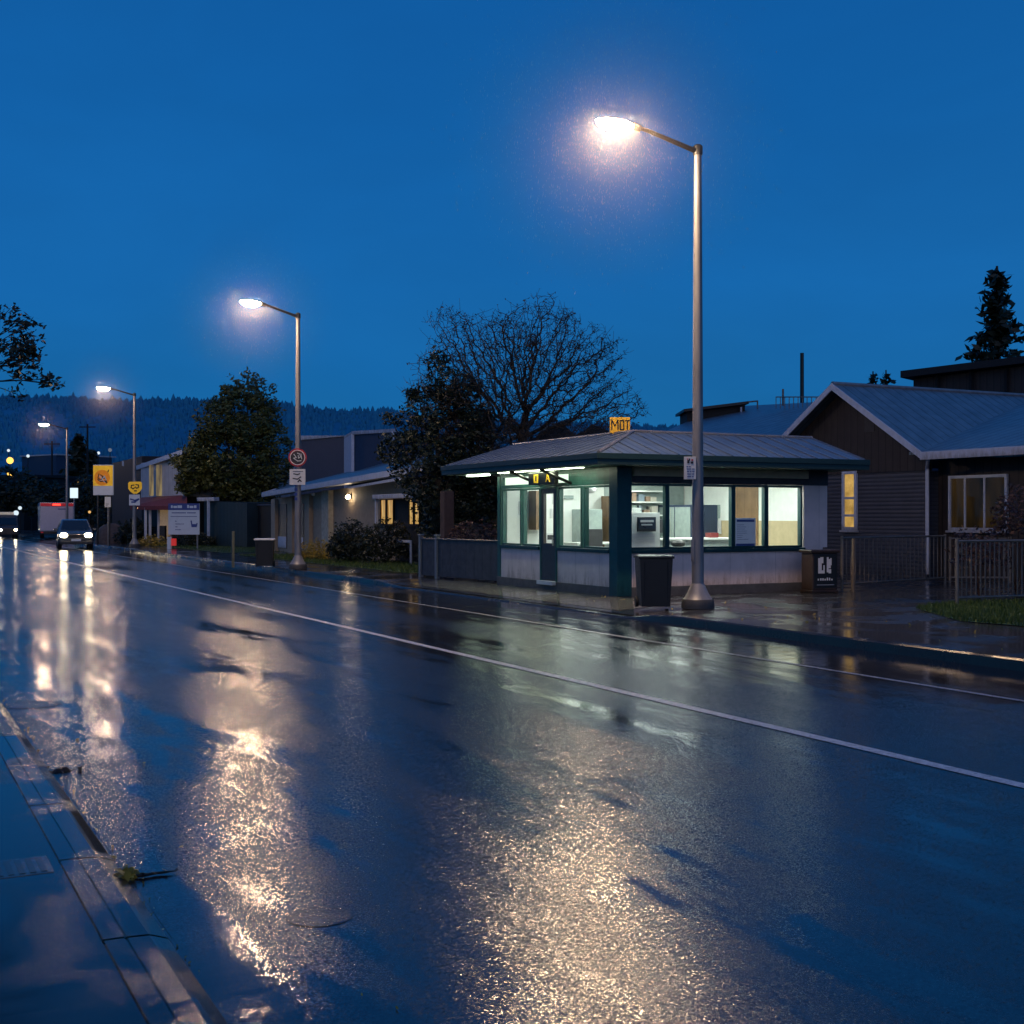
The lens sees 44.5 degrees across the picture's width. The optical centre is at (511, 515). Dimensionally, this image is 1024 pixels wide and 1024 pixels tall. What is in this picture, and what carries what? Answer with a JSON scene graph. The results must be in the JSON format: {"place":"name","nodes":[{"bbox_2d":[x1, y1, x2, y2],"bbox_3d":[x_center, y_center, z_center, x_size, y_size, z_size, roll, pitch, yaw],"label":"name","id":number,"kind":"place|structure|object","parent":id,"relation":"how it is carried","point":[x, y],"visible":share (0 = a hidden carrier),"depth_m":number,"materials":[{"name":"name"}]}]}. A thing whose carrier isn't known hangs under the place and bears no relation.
{"place":"outdoors","nodes":[
{"label":"outdoors","id":0,"kind":"place"},
{"bbox_2d":[0,302,64,401],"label":"overhanging tree","id":1,"kind":"object","parent":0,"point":[20,351],"visible":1,"depth_m":13.12,"materials":[{"name":"green plant"}]},
{"bbox_2d":[0,756,145,1023],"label":"footpath","id":2,"kind":"structure","parent":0,"point":[57,965],"depth_m":4.51,"materials":[{"name":"concrete"}]},
{"bbox_2d":[0,855,53,878],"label":"drain grate","id":3,"kind":"object","parent":2,"relation":"on","point":[19,867],"visible":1,"depth_m":5.55,"materials":[{"name":"metal"}]},
{"bbox_2d":[140,542,283,552],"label":"grass","id":4,"kind":"structure","parent":0,"point":[224,549],"depth_m":56.85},
{"bbox_2d":[168,503,199,547],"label":"notice board","id":5,"kind":"object","parent":4,"relation":"on","point":[183,518],"visible":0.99,"depth_m":56.96,"materials":[{"name":"metal"}]},
{"bbox_2d":[0,535,642,942],"bbox_3d":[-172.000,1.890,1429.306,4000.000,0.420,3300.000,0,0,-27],"label":"ground","id":6,"kind":"structure","parent":0,"point":[388,581],"depth_m":9.57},
{"bbox_2d":[20,454,115,473],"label":"distant building","id":7,"kind":"structure","parent":6,"relation":"on","point":[37,464],"depth_m":236.03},
{"bbox_2d":[240,552,417,572],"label":"grass","id":8,"kind":"structure","parent":0,"point":[404,567],"depth_m":38.09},
{"bbox_2d":[325,534,358,559],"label":"dark shrub","id":9,"kind":"object","parent":8,"relation":"on","point":[328,548],"visible":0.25,"depth_m":40.34,"materials":[{"name":"green plant"}]},
{"bbox_2d":[440,491,453,538],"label":"gate pillar","id":10,"kind":"structure","parent":8,"relation":"on","point":[446,511],"depth_m":32.88,"materials":[{"name":"wood"}]},
{"bbox_2d":[0,398,667,474],"bbox_3d":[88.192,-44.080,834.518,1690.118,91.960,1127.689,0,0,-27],"label":"hills","id":11,"kind":"structure","parent":0,"point":[28,446],"depth_m":744.50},
{"bbox_2d":[0,392,678,469],"bbox_3d":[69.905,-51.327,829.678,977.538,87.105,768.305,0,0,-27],"label":"forest","id":12,"kind":"object","parent":11,"relation":"on","point":[73,401],"visible":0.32,"depth_m":801.99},
{"bbox_2d":[0,535,1023,1023],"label":"road","id":13,"kind":"structure","parent":0,"point":[468,839],"depth_m":7.03,"materials":[{"name":"asphalt"}]},
{"bbox_2d":[0,512,18,537],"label":"van","id":14,"kind":"object","parent":13,"relation":"on","point":[8,523],"visible":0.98,"depth_m":89.84,"materials":[{"name":"paint"}]},
{"bbox_2d":[3,700,60,708],"bbox_3d":[-4.077,1.598,10.609,0.480,0.002,0.480,0,0,-27],"label":"manhole cover","id":15,"kind":"object","parent":13,"relation":"on","point":[29,704],"visible":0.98,"depth_m":10.59,"materials":[{"name":"metal"}]},
{"bbox_2d":[54,519,95,548],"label":"car","id":16,"kind":"object","parent":13,"relation":"on","point":[74,531],"visible":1,"depth_m":60.48,"materials":[{"name":"paint"}]},
{"bbox_2d":[0,698,231,1023],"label":"kerb","id":17,"kind":"structure","parent":13,"relation":"on","point":[161,983],"depth_m":5.06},
{"bbox_2d":[113,864,139,881],"bbox_3d":[-1.700,1.576,5.509,0.114,0.090,0.159,0,0,-5],"label":"leaf clump","id":18,"kind":"object","parent":13,"relation":"on","point":[127,873],"visible":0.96,"depth_m":5.49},
{"bbox_2d":[231,531,234,567],"bbox_3d":[-8.206,0.985,36.765,0.080,1.070,0.080,0,0,-27],"label":"marker post","id":19,"kind":"object","parent":13,"relation":"on","point":[232,549],"visible":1,"depth_m":36.74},
{"bbox_2d":[285,905,353,926],"bbox_3d":[-0.770,1.598,5.001,0.270,0.002,0.270,0,0,-27],"label":"manhole cover","id":20,"kind":"object","parent":13,"relation":"on","point":[318,915],"visible":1,"depth_m":5.00,"materials":[{"name":"metal"}]},
{"bbox_2d":[3,595,1002,1008],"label":"fallen leaves","id":21,"kind":"object","parent":13,"relation":"on","point":[565,597],"visible":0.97,"depth_m":7.93,"materials":[{"name":"brown plant"}]},
{"bbox_2d":[0,546,1023,787],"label":"road centre line","id":22,"kind":"object","parent":13,"relation":"on","point":[937,765],"visible":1,"depth_m":10.31,"materials":[{"name":"white paint"}]},
{"bbox_2d":[4,537,1023,701],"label":"road edge line","id":23,"kind":"object","parent":13,"relation":"on","point":[653,641],"visible":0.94,"depth_m":15.06,"materials":[{"name":"paint"}]},
{"bbox_2d":[22,536,1023,671],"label":"kerb","id":24,"kind":"structure","parent":13,"relation":"on","point":[1008,662],"depth_m":16.39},
{"bbox_2d":[254,538,275,565],"bbox_3d":[-7.267,1.072,36.783,0.590,0.840,0.696,0,0,-7],"label":"wheelie bin","id":25,"kind":"object","parent":24,"relation":"on","point":[264,549],"visible":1,"depth_m":36.49,"materials":[{"name":"black plastic"}]},
{"bbox_2d":[240,299,306,569],"bbox_3d":[-6.580,-2.201,34.513,2.088,7.382,0.511,0,0,-43],"label":"street lamp","id":26,"kind":"object","parent":24,"relation":"on","point":[298,562],"visible":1,"depth_m":34.98,"materials":[{"name":"metal"}]},
{"bbox_2d":[288,448,306,466],"bbox_3d":[-5.992,-1.634,34.922,0.509,0.509,0.030,0,0,0],"label":"round sign","id":27,"kind":"object","parent":26,"relation":"attached to","point":[297,457],"visible":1,"depth_m":34.91,"materials":[{"name":"metal"}]},
{"bbox_2d":[290,469,305,484],"bbox_3d":[-5.992,-1.089,34.917,0.446,0.446,0.026,0,0,0],"label":"direction sign","id":28,"kind":"object","parent":26,"relation":"attached to","point":[297,476],"visible":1,"depth_m":34.91,"materials":[{"name":"metal"}]},
{"bbox_2d":[0,0,1023,426],"label":"sky","id":29,"kind":"structure","parent":0,"point":[150,150],"materials":[{"name":"blue"}]},
{"bbox_2d":[18,530,1023,639],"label":"yard","id":30,"kind":"structure","parent":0,"point":[893,603],"depth_m":21.75,"materials":[{"name":"concrete"}]},
{"bbox_2d":[0,465,45,518],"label":"distant tree","id":31,"kind":"object","parent":30,"relation":"on","point":[10,500],"visible":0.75,"depth_m":117.27,"materials":[{"name":"green plant"}]},
{"bbox_2d":[0,474,92,529],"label":"distant building","id":32,"kind":"structure","parent":30,"relation":"on","point":[26,519],"depth_m":132.35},
{"bbox_2d":[19,476,83,531],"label":"distant tree","id":33,"kind":"object","parent":30,"relation":"on","point":[57,494],"visible":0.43,"depth_m":111.16,"materials":[{"name":"green plant"}]},
{"bbox_2d":[59,432,89,475],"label":"conifer tree","id":34,"kind":"object","parent":30,"relation":"on","point":[76,458],"visible":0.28,"depth_m":149.42,"materials":[{"name":"green plant"}]},
{"bbox_2d":[59,473,111,533],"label":"distant tree","id":35,"kind":"object","parent":30,"relation":"on","point":[89,499],"visible":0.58,"depth_m":95.48,"materials":[{"name":"green plant"}]},
{"bbox_2d":[79,424,95,476],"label":"utility pole","id":36,"kind":"object","parent":30,"relation":"on","point":[87,457],"visible":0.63,"depth_m":139.94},
{"bbox_2d":[80,450,98,476],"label":"conifer tree","id":37,"kind":"object","parent":30,"relation":"on","point":[93,456],"visible":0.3,"depth_m":147.70,"materials":[{"name":"green plant"}]},
{"bbox_2d":[95,523,122,543],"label":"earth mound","id":38,"kind":"object","parent":30,"relation":"on","point":[103,533],"visible":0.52,"depth_m":67.90,"materials":[{"name":"brown soil"}]},
{"bbox_2d":[112,516,156,543],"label":"dark hedge","id":39,"kind":"object","parent":30,"relation":"on","point":[124,535],"visible":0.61,"depth_m":66.56,"materials":[{"name":"green plant"}]},
{"bbox_2d":[138,534,165,545],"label":"shrub","id":40,"kind":"object","parent":30,"relation":"on","point":[145,541],"visible":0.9,"depth_m":61.78,"materials":[{"name":"yellow plant"}]},
{"bbox_2d":[112,456,254,532],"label":"side block","id":41,"kind":"structure","parent":30,"relation":"on","point":[123,478],"depth_m":77.51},
{"bbox_2d":[165,532,215,545],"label":"clipped hedge","id":42,"kind":"object","parent":30,"relation":"on","point":[191,540],"visible":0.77,"depth_m":61.38,"materials":[{"name":"green plant"}]},
{"bbox_2d":[130,450,294,544],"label":"corner shop","id":43,"kind":"structure","parent":30,"relation":"on","point":[158,494],"depth_m":65.94},
{"bbox_2d":[149,465,153,495],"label":"window","id":44,"kind":"structure","parent":43,"relation":"in","point":[151,467],"depth_m":66.53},
{"bbox_2d":[156,465,161,495],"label":"window","id":45,"kind":"structure","parent":43,"relation":"in","point":[158,467],"depth_m":66.62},
{"bbox_2d":[160,510,169,536],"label":"door","id":46,"kind":"structure","parent":43,"relation":"in","point":[163,513],"depth_m":65.71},
{"bbox_2d":[166,367,294,501],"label":"dense tree","id":47,"kind":"object","parent":30,"relation":"on","point":[256,476],"visible":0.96,"depth_m":63.29,"materials":[{"name":"green plant"}]},
{"bbox_2d":[197,497,270,546],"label":"teal shed","id":48,"kind":"structure","parent":30,"relation":"on","point":[223,520],"depth_m":60.56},
{"bbox_2d":[257,504,270,537],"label":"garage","id":49,"kind":"structure","parent":30,"relation":"on","point":[264,520],"depth_m":58.47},
{"bbox_2d":[293,537,329,559],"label":"golden shrub","id":50,"kind":"object","parent":30,"relation":"on","point":[310,553],"visible":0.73,"depth_m":42.51,"materials":[{"name":"yellow plant"}]},
{"bbox_2d":[301,436,343,494],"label":"block","id":51,"kind":"structure","parent":30,"relation":"on","point":[325,456],"depth_m":58.46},
{"bbox_2d":[325,517,376,561],"bbox_3d":[-5.145,0.815,39.966,1.694,1.560,1.632,0,0,14],"label":"dark shrub","id":52,"kind":"object","parent":30,"relation":"on","point":[339,547],"visible":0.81,"depth_m":39.73,"materials":[{"name":"green plant"}]},
{"bbox_2d":[354,517,414,563],"bbox_3d":[-3.954,0.777,39.002,1.809,1.548,1.834,0,0,22],"label":"dark shrub","id":53,"kind":"object","parent":30,"relation":"on","point":[386,548],"visible":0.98,"depth_m":38.76,"materials":[{"name":"green plant"}]},
{"bbox_2d":[262,419,569,563],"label":"tan house","id":54,"kind":"structure","parent":30,"relation":"on","point":[324,511],"depth_m":44.84,"materials":[{"name":"grey metal"}]},
{"bbox_2d":[278,504,286,548],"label":"window","id":55,"kind":"structure","parent":54,"relation":"in","point":[282,508],"depth_m":52.02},
{"bbox_2d":[386,499,394,525],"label":"window","id":56,"kind":"structure","parent":54,"relation":"in","point":[390,503],"depth_m":41.20,"materials":[{"name":"yellow glass"}]},
{"bbox_2d":[344,429,485,487],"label":"block","id":57,"kind":"structure","parent":54,"relation":"on","point":[360,448],"depth_m":51.60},
{"bbox_2d":[374,345,517,537],"bbox_3d":[-1.762,-1.566,35.057,4.216,6.431,2.434,0,0,-4],"label":"evergreen tree","id":58,"kind":"object","parent":30,"relation":"on","point":[436,482],"visible":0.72,"depth_m":34.78,"materials":[{"name":"green plant"}]},
{"bbox_2d":[445,519,496,539],"bbox_3d":[-0.900,0.784,31.928,2.096,1.443,1.698,0,0,-27],"label":"rusty shrub","id":59,"kind":"object","parent":30,"relation":"on","point":[484,531],"visible":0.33,"depth_m":31.82,"materials":[{"name":"brown plant"}]},
{"bbox_2d":[400,291,651,539],"bbox_3d":[0.335,-2.428,36.061,7.557,8.255,4.334,0,0,-6],"label":"bare tree","id":60,"kind":"object","parent":30,"relation":"on","point":[523,433],"visible":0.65,"depth_m":35.46,"materials":[{"name":"brown plant"}]},
{"bbox_2d":[441,417,869,596],"bbox_3d":[2.729,-0.180,26.102,6.255,3.530,6.695,0,0,-27],"label":"kiosk","id":61,"kind":"object","parent":30,"relation":"on","point":[775,486],"visible":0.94,"depth_m":24.47,"materials":[{"name":"teal paint"}]},
{"bbox_2d":[502,488,522,544],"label":"window","id":62,"kind":"structure","parent":61,"relation":"in","point":[504,491],"depth_m":27.06,"materials":[{"name":"green paint"}]},
{"bbox_2d":[523,488,539,545],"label":"window","id":63,"kind":"structure","parent":61,"relation":"in","point":[524,489],"depth_m":26.21,"materials":[{"name":"green paint"}]},
{"bbox_2d":[529,491,538,529],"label":"wall panel","id":64,"kind":"structure","parent":61,"relation":"attached to","point":[533,510],"depth_m":27.22,"materials":[{"name":"brown wood"}]},
{"bbox_2d":[541,489,554,580],"bbox_3d":[0.740,0.378,25.238,0.122,1.855,0.589,0,0,-27],"label":"door","id":65,"kind":"structure","parent":61,"relation":"in","point":[547,549],"depth_m":25.30,"materials":[{"name":"green metal"}]},
{"bbox_2d":[558,486,583,547],"bbox_3d":[1.171,0.020,24.494,0.095,1.200,0.905,0,0,-27],"label":"window","id":66,"kind":"structure","parent":61,"relation":"in","point":[560,489],"depth_m":24.59,"materials":[{"name":"green paint"}]},
{"bbox_2d":[572,509,601,545],"bbox_3d":[1.667,0.573,27.803,0.470,1.445,0.540,0,0,-27],"label":"filing cabinet","id":67,"kind":"object","parent":61,"relation":"on","point":[595,518],"visible":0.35,"depth_m":27.65,"materials":[{"name":"grey paint"}]},
{"bbox_2d":[584,485,608,548],"bbox_3d":[1.646,0.020,23.571,0.095,1.200,0.989,0,0,-27],"label":"window","id":68,"kind":"structure","parent":61,"relation":"in","point":[586,488],"depth_m":23.96,"materials":[{"name":"green paint"}]},
{"bbox_2d":[601,496,608,546],"bbox_3d":[2.344,0.422,28.094,0.400,1.745,0.640,0,0,-27],"label":"tall cupboard","id":69,"kind":"object","parent":61,"relation":"on","point":[605,511],"visible":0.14,"depth_m":28.12,"materials":[{"name":"brown wood"}]},
{"bbox_2d":[632,512,659,546],"bbox_3d":[2.441,0.614,23.976,0.690,1.361,0.415,0,0,-27],"label":"cabinet","id":70,"kind":"object","parent":61,"relation":"on","point":[646,539],"visible":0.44,"depth_m":23.80,"materials":[{"name":"metal"}]},
{"bbox_2d":[637,517,655,531],"bbox_3d":[2.561,0.157,23.771,0.407,0.275,0.049,0,0,-27],"label":"screen","id":71,"kind":"object","parent":70,"relation":"attached to","point":[646,524],"visible":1,"depth_m":23.75,"materials":[{"name":"grey paint"}]},
{"bbox_2d":[632,483,666,549],"bbox_3d":[2.515,0.010,23.248,0.842,1.230,0.098,0,0,-27],"label":"window","id":72,"kind":"structure","parent":61,"relation":"in","point":[633,484],"depth_m":23.38,"materials":[{"name":"teal paint"}]},
{"bbox_2d":[667,484,691,548],"bbox_3d":[3.213,0.010,23.607,0.729,1.230,0.098,0,0,-27],"label":"window","id":73,"kind":"structure","parent":61,"relation":"in","point":[690,485],"depth_m":23.41,"materials":[{"name":"teal paint"}]},
{"bbox_2d":[658,505,717,537],"bbox_3d":[4.005,0.522,28.543,0.735,1.545,1.320,0,0,-27],"label":"partition","id":74,"kind":"object","parent":61,"relation":"on","point":[680,517],"visible":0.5,"depth_m":28.08,"materials":[{"name":"grey paint"}]},
{"bbox_2d":[660,537,728,546],"bbox_3d":[3.551,0.868,25.207,1.950,0.855,0.600,0,0,-27],"label":"counter","id":75,"kind":"object","parent":61,"relation":"on","point":[721,541],"visible":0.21,"depth_m":25.11,"materials":[{"name":"grey paint"}]},
{"bbox_2d":[703,484,732,548],"bbox_3d":[3.893,0.010,23.956,0.795,1.230,0.098,0,0,-27],"label":"window","id":76,"kind":"structure","parent":61,"relation":"in","point":[704,485],"depth_m":24.07,"materials":[{"name":"teal paint"}]},
{"bbox_2d":[735,518,755,545],"bbox_3d":[4.542,0.322,24.306,0.483,0.566,0.012,0,0,-27],"label":"notice","id":77,"kind":"object","parent":61,"relation":"attached to","point":[745,531],"visible":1,"depth_m":24.30,"materials":[{"name":"blue paper"}]},
{"bbox_2d":[733,485,765,547],"bbox_3d":[4.603,0.010,24.321,0.792,1.230,0.098,0,0,-27],"label":"window","id":78,"kind":"structure","parent":61,"relation":"in","point":[763,487],"depth_m":24.44,"materials":[{"name":"teal paint"}]},
{"bbox_2d":[766,485,801,547],"bbox_3d":[5.359,0.010,24.709,0.890,1.230,0.098,0,0,-27],"label":"window","id":79,"kind":"structure","parent":61,"relation":"in","point":[799,488],"depth_m":24.75,"materials":[{"name":"teal paint"}]},
{"bbox_2d":[800,353,803,402],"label":"mast","id":80,"kind":"object","parent":30,"relation":"on","point":[801,374],"visible":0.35,"depth_m":59.93,"materials":[{"name":"black metal"}]},
{"bbox_2d":[667,402,937,470],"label":"wide roofed hall","id":81,"kind":"structure","parent":30,"relation":"on","point":[772,419],"depth_m":43.54,"materials":[{"name":"grey metal"}]},
{"bbox_2d":[675,401,748,424],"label":"roof hut","id":82,"kind":"object","parent":81,"relation":"on","point":[685,415],"visible":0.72,"depth_m":47.50,"materials":[{"name":"black metal"}]},
{"bbox_2d":[776,389,818,408],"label":"roof railing","id":83,"kind":"object","parent":81,"relation":"on","point":[783,397],"visible":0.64,"depth_m":44.62,"materials":[{"name":"metal"}]},
{"bbox_2d":[799,549,839,592],"bbox_3d":[5.986,1.071,24.351,0.607,0.828,0.515,0,0,-15],"label":"trash can","id":84,"kind":"object","parent":30,"relation":"on","point":[819,570],"visible":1,"depth_m":24.14,"materials":[{"name":"black plastic"}]},
{"bbox_2d":[851,538,854,591],"bbox_3d":[6.665,0.980,24.426,0.065,1.081,0.069,0,0,40],"label":"fence post","id":85,"kind":"object","parent":30,"relation":"on","point":[853,569],"visible":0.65,"depth_m":24.40,"materials":[{"name":"brown wood"}]},
{"bbox_2d":[841,534,945,589],"bbox_3d":[8.110,0.968,26.395,4.024,1.134,0.058,0,0,-41],"label":"iron fence","id":86,"kind":"object","parent":30,"relation":"on","point":[894,537],"visible":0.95,"depth_m":26.33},
{"bbox_2d":[782,381,1023,581],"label":"gabled house","id":87,"kind":"structure","parent":30,"relation":"on","point":[967,444],"depth_m":31.30,"materials":[{"name":"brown wood"}]},
{"bbox_2d":[839,471,858,531],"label":"window","id":88,"kind":"structure","parent":87,"relation":"in","point":[849,479],"depth_m":32.51,"materials":[{"name":"yellow glass"}]},
{"bbox_2d":[945,474,1009,532],"bbox_3d":[10.891,-0.284,29.269,0.140,1.356,1.803,0,0,-27],"label":"window","id":89,"kind":"structure","parent":87,"relation":"in","point":[971,498],"depth_m":29.37,"materials":[{"name":"clear glass"}]},
{"bbox_2d":[900,356,1023,393],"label":"flat roofed block","id":90,"kind":"structure","parent":30,"relation":"on","point":[1002,375],"depth_m":50.14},
{"bbox_2d":[943,524,1013,598],"bbox_3d":[8.370,0.819,22.386,1.157,1.369,1.067,0,0,-27],"label":"garden shrub","id":91,"kind":"object","parent":30,"relation":"on","point":[962,536],"visible":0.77,"depth_m":22.29,"materials":[{"name":"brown plant"}]},
{"bbox_2d":[949,537,1010,582],"bbox_3d":[10.384,0.998,27.739,1.369,1.075,0.058,0,0,3],"label":"iron fence","id":92,"kind":"object","parent":30,"relation":"on","point":[950,538],"visible":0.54,"depth_m":27.74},
{"bbox_2d":[955,266,1023,361],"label":"conifer tree","id":93,"kind":"object","parent":30,"relation":"on","point":[994,338],"visible":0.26,"depth_m":61.65,"materials":[{"name":"green plant"}]},
{"bbox_2d":[955,539,1023,603],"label":"iron fence","id":94,"kind":"object","parent":30,"relation":"on","point":[957,597],"visible":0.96,"depth_m":21.01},
{"bbox_2d":[990,483,1023,597],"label":"garden shrub","id":95,"kind":"object","parent":30,"relation":"on","point":[1013,509],"visible":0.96,"depth_m":22.72,"materials":[{"name":"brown plant"}]},
{"bbox_2d":[19,534,1023,656],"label":"footpath","id":96,"kind":"structure","parent":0,"point":[984,644],"depth_m":18.07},
{"bbox_2d":[39,423,67,518],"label":"street lamp","id":97,"kind":"object","parent":96,"relation":"on","point":[46,424],"visible":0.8,"depth_m":83.93,"materials":[{"name":"metal"}]},
{"bbox_2d":[38,503,73,538],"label":"box trailer","id":98,"kind":"object","parent":96,"relation":"on","point":[51,516],"visible":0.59,"depth_m":84.37,"materials":[{"name":"white paint"}]},
{"bbox_2d":[93,465,113,544],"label":"advertising board","id":99,"kind":"object","parent":96,"relation":"on","point":[103,479],"visible":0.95,"depth_m":63.91,"materials":[{"name":"orange"}]},
{"bbox_2d":[97,386,139,546],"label":"street lamp","id":100,"kind":"object","parent":96,"relation":"on","point":[134,542],"visible":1,"depth_m":60.43,"materials":[{"name":"metal"}]},
{"bbox_2d":[128,482,141,493],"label":"badge sign","id":101,"kind":"object","parent":100,"relation":"attached to","point":[134,487],"visible":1,"depth_m":60.34,"materials":[{"name":"yellow"}]},
{"bbox_2d":[418,534,496,580],"bbox_3d":[-1.257,0.970,28.960,0.140,1.060,3.650,0,0,-33],"label":"board fence","id":102,"kind":"object","parent":96,"relation":"on","point":[438,556],"visible":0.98,"depth_m":28.94,"materials":[{"name":"wood"}]},
{"bbox_2d":[412,580,677,610],"bbox_3d":[0.251,1.514,24.748,1.260,0.067,9.000,0,0,-27],"label":"apron","id":103,"kind":"object","parent":96,"relation":"on","point":[601,601],"visible":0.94,"depth_m":24.05,"materials":[{"name":"concrete"}]},
{"bbox_2d":[633,554,674,606],"bbox_3d":[2.288,1.052,20.236,0.578,0.860,0.682,0,0,-3],"label":"wheelie bin","id":104,"kind":"object","parent":96,"relation":"on","point":[653,572],"visible":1,"depth_m":19.95,"materials":[{"name":"black plastic"}]},
{"bbox_2d":[596,116,713,608],"bbox_3d":[2.258,-2.343,19.709,2.164,7.650,0.530,0,0,-27],"label":"street lamp","id":105,"kind":"object","parent":96,"relation":"on","point":[697,596],"visible":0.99,"depth_m":20.01,"materials":[{"name":"metal"}]},
{"bbox_2d":[684,457,695,478],"bbox_3d":[2.845,-0.767,19.983,0.196,0.366,0.026,0,0,0],"label":"parking sign","id":106,"kind":"object","parent":105,"relation":"attached to","point":[689,467],"visible":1,"depth_m":19.97,"materials":[{"name":"metal"}]},
{"bbox_2d":[589,529,602,546],"bbox_3d":[1.769,0.791,25.776,0.602,1.043,0.561,0,0,-27],"label":"chair","id":107,"kind":"object","parent":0,"point":[596,537],"visible":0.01,"depth_m":25.94,"materials":[{"name":"grey paint"}]},
{"bbox_2d":[446,0,765,305],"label":"rain","id":108,"kind":"object","parent":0,"point":[610,132],"visible":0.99,"depth_m":19.36,"materials":[{"name":"liquid"}]},
{"bbox_2d":[916,597,1023,625],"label":"grass","id":109,"kind":"structure","parent":0,"point":[1006,611],"depth_m":19.12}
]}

